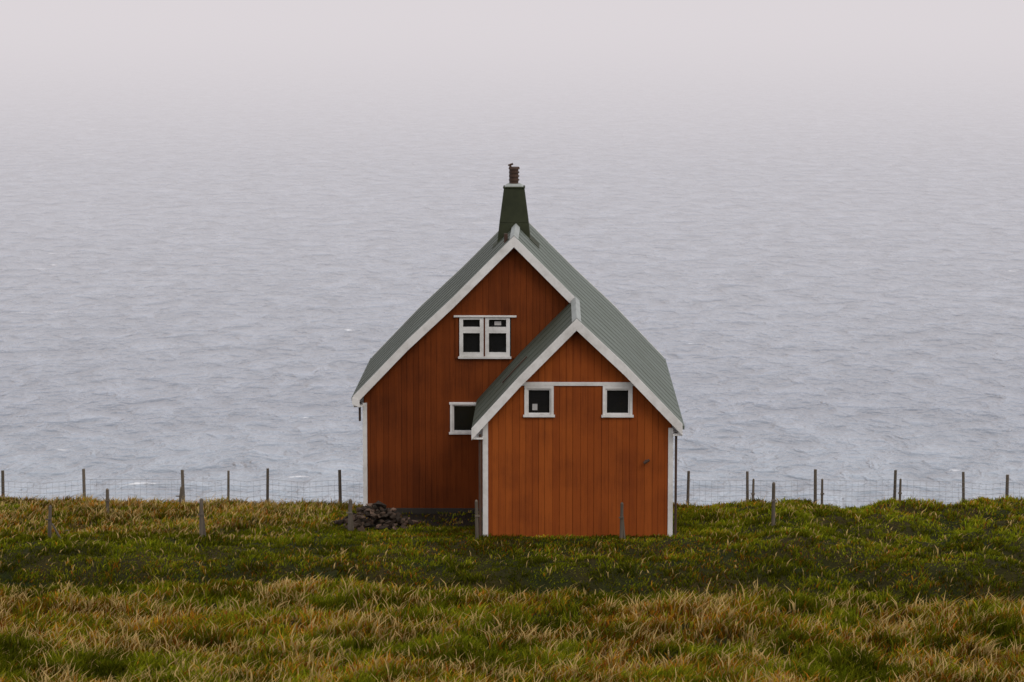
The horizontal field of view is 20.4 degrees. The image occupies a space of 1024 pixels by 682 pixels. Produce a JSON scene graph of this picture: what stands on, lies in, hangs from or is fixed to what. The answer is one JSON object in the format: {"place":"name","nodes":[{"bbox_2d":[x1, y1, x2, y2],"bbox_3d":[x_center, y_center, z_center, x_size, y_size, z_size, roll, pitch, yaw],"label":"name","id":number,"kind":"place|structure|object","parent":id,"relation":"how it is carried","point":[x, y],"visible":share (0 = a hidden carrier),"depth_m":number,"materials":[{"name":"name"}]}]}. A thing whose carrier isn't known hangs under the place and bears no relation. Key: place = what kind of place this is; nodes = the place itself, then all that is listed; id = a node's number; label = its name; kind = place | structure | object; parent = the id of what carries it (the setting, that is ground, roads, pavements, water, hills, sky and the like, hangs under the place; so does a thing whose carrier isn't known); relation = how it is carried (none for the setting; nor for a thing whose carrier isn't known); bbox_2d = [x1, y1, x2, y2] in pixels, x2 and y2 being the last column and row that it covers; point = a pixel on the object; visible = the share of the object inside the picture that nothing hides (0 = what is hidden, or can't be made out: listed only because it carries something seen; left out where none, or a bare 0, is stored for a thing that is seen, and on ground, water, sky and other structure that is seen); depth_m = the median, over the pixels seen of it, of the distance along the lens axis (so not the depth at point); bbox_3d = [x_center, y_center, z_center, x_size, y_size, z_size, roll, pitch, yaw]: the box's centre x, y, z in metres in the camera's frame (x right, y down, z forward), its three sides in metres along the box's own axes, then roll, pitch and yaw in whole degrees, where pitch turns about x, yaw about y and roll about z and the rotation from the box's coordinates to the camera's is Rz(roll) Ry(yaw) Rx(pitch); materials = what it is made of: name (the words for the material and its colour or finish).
{"place":"outdoors","nodes":[
{"label":"outdoors","id":0,"kind":"place"},
{"bbox_2d":[0,0,1023,507],"bbox_3d":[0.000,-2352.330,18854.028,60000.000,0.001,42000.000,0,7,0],"label":"sea","id":1,"kind":"structure","parent":0,"point":[242,240],"depth_m":1042.62,"materials":[{"name":"liquid"}]},
{"bbox_2d":[0,494,1023,681],"bbox_3d":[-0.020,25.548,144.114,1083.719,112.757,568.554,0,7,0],"label":"ground","id":2,"kind":"structure","parent":0,"point":[829,563],"depth_m":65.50,"materials":[{"name":"plant"}]},
{"bbox_2d":[46,505,51,537],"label":"fence post","id":3,"kind":"object","parent":2,"relation":"on","point":[49,519],"visible":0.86,"depth_m":68.09,"materials":[{"name":"grey wood"}]},
{"bbox_2d":[52,523,68,537],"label":"fence post","id":4,"kind":"object","parent":2,"relation":"on","point":[56,531],"visible":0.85,"depth_m":67.92,"materials":[{"name":"grey wood"}]},
{"bbox_2d":[105,488,109,513],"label":"fence post","id":5,"kind":"object","parent":2,"relation":"on","point":[107,500],"visible":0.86,"depth_m":73.09,"materials":[{"name":"grey wood"}]},
{"bbox_2d":[176,486,181,505],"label":"fence post","id":6,"kind":"object","parent":2,"relation":"on","point":[180,496],"visible":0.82,"depth_m":76.13,"materials":[{"name":"grey wood"}]},
{"bbox_2d":[0,468,362,503],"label":"wire fence","id":7,"kind":"object","parent":2,"relation":"on","point":[182,479],"visible":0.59,"depth_m":81.13,"materials":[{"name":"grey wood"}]},
{"bbox_2d":[198,498,205,537],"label":"fence post","id":8,"kind":"object","parent":2,"relation":"on","point":[202,530],"visible":0.8,"depth_m":68.09,"materials":[{"name":"grey wood"}]},
{"bbox_2d":[346,499,353,530],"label":"fence post","id":9,"kind":"object","parent":2,"relation":"on","point":[350,522],"visible":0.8,"depth_m":69.40,"materials":[{"name":"grey wood"}]},
{"bbox_2d":[331,501,421,531],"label":"rubble pile","id":10,"kind":"object","parent":2,"relation":"on","point":[371,513],"visible":0.98,"depth_m":70.17,"materials":[{"name":"stone"}]},
{"bbox_2d":[376,508,482,513],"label":"foundation","id":11,"kind":"object","parent":2,"relation":"on","point":[425,510],"visible":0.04,"depth_m":72.73,"materials":[{"name":"black concrete"}]},
{"bbox_2d":[364,248,568,507],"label":"walls","id":12,"kind":"structure","parent":2,"relation":"on","point":[452,471],"depth_m":72.45,"materials":[{"name":"red wood"}]},
{"bbox_2d":[352,230,576,426],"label":"roof","id":13,"kind":"structure","parent":12,"relation":"on","point":[547,336],"depth_m":72.82,"materials":[{"name":"grey metal"}]},
{"bbox_2d":[497,185,529,241],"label":"chimney stack","id":14,"kind":"object","parent":13,"relation":"on","point":[514,211],"visible":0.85,"depth_m":74.97,"materials":[{"name":"green metal"}]},
{"bbox_2d":[505,183,522,186],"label":"chimney crown","id":15,"kind":"object","parent":14,"relation":"on","point":[513,185],"visible":1,"depth_m":75.02},
{"bbox_2d":[508,163,519,183],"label":"chimney flue","id":16,"kind":"object","parent":15,"relation":"on","point":[513,175],"visible":1,"depth_m":75.12,"materials":[{"name":"brown metal"}]},
{"bbox_2d":[510,224,580,321],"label":"ridge caps","id":17,"kind":"object","parent":13,"relation":"on","point":[575,301],"visible":0.82,"depth_m":70.70,"materials":[{"name":"white metal"}]},
{"bbox_2d":[455,317,514,357],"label":"window side boards","id":18,"kind":"object","parent":12,"relation":"attached to","point":[512,337],"depth_m":72.19,"materials":[{"name":"white wood"}]},
{"bbox_2d":[475,500,479,538],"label":"fence post","id":19,"kind":"object","parent":2,"relation":"on","point":[476,521],"visible":0.86,"depth_m":67.83,"materials":[{"name":"grey wood"}]},
{"bbox_2d":[352,236,682,535],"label":"white trim boards","id":20,"kind":"object","parent":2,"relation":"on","point":[480,426],"depth_m":68.18,"materials":[{"name":"white wood"}]},
{"bbox_2d":[370,260,664,535],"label":"wall backing","id":21,"kind":"object","parent":2,"relation":"on","point":[538,443],"depth_m":68.31,"materials":[{"name":"brown wood"}]},
{"bbox_2d":[488,331,671,536],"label":"annex walls","id":22,"kind":"structure","parent":2,"relation":"on","point":[576,356],"depth_m":68.14,"materials":[{"name":"orange wood"}]},
{"bbox_2d":[449,315,633,434],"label":"window frames","id":23,"kind":"structure","parent":22,"relation":"attached to","point":[480,354],"depth_m":72.16,"materials":[{"name":"white wood"}]},
{"bbox_2d":[494,321,536,409],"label":"curtains","id":24,"kind":"object","parent":23,"relation":"attached to","point":[534,406],"visible":1,"depth_m":68.05,"materials":[{"name":"white fabric"}]},
{"bbox_2d":[454,320,627,429],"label":"window glass panes","id":25,"kind":"object","parent":23,"relation":"in","point":[617,401],"visible":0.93,"depth_m":72.25,"materials":[{"name":"black glass"}]},
{"bbox_2d":[518,223,683,428],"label":"roof right slope","id":26,"kind":"structure","parent":22,"relation":"on","point":[612,328],"depth_m":73.62,"materials":[{"name":"grey metal"}]},
{"bbox_2d":[619,502,625,539],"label":"fence post","id":27,"kind":"object","parent":2,"relation":"on","point":[622,529],"visible":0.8,"depth_m":67.79,"materials":[{"name":"grey wood"}]},
{"bbox_2d":[751,479,754,499],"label":"fence post","id":28,"kind":"object","parent":2,"relation":"on","point":[753,486],"visible":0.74,"depth_m":80.68,"materials":[{"name":"grey wood"}]},
{"bbox_2d":[771,482,776,525],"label":"fence post","id":29,"kind":"object","parent":2,"relation":"on","point":[773,500],"visible":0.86,"depth_m":69.05,"materials":[{"name":"grey wood"}]},
{"bbox_2d":[820,479,823,504],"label":"fence post","id":30,"kind":"object","parent":2,"relation":"on","point":[821,493],"visible":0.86,"depth_m":80.68,"materials":[{"name":"grey wood"}]},
{"bbox_2d":[673,469,1022,506],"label":"wire fence","id":31,"kind":"object","parent":2,"relation":"on","point":[747,490],"visible":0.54,"depth_m":81.21,"materials":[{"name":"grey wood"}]},
{"bbox_2d":[898,478,901,501],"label":"fence post","id":32,"kind":"object","parent":2,"relation":"on","point":[900,485],"visible":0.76,"depth_m":80.68,"materials":[{"name":"grey wood"}]},
{"bbox_2d":[492,235,539,248],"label":"chimney flashing","id":33,"kind":"object","parent":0,"point":[534,241],"visible":0.82,"depth_m":75.10,"materials":[{"name":"grey metal"}]},
{"bbox_2d":[359,233,676,536],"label":"pipes and fittings","id":34,"kind":"object","parent":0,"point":[480,470],"visible":0.93,"depth_m":68.21,"materials":[{"name":"grey metal"}]}
]}

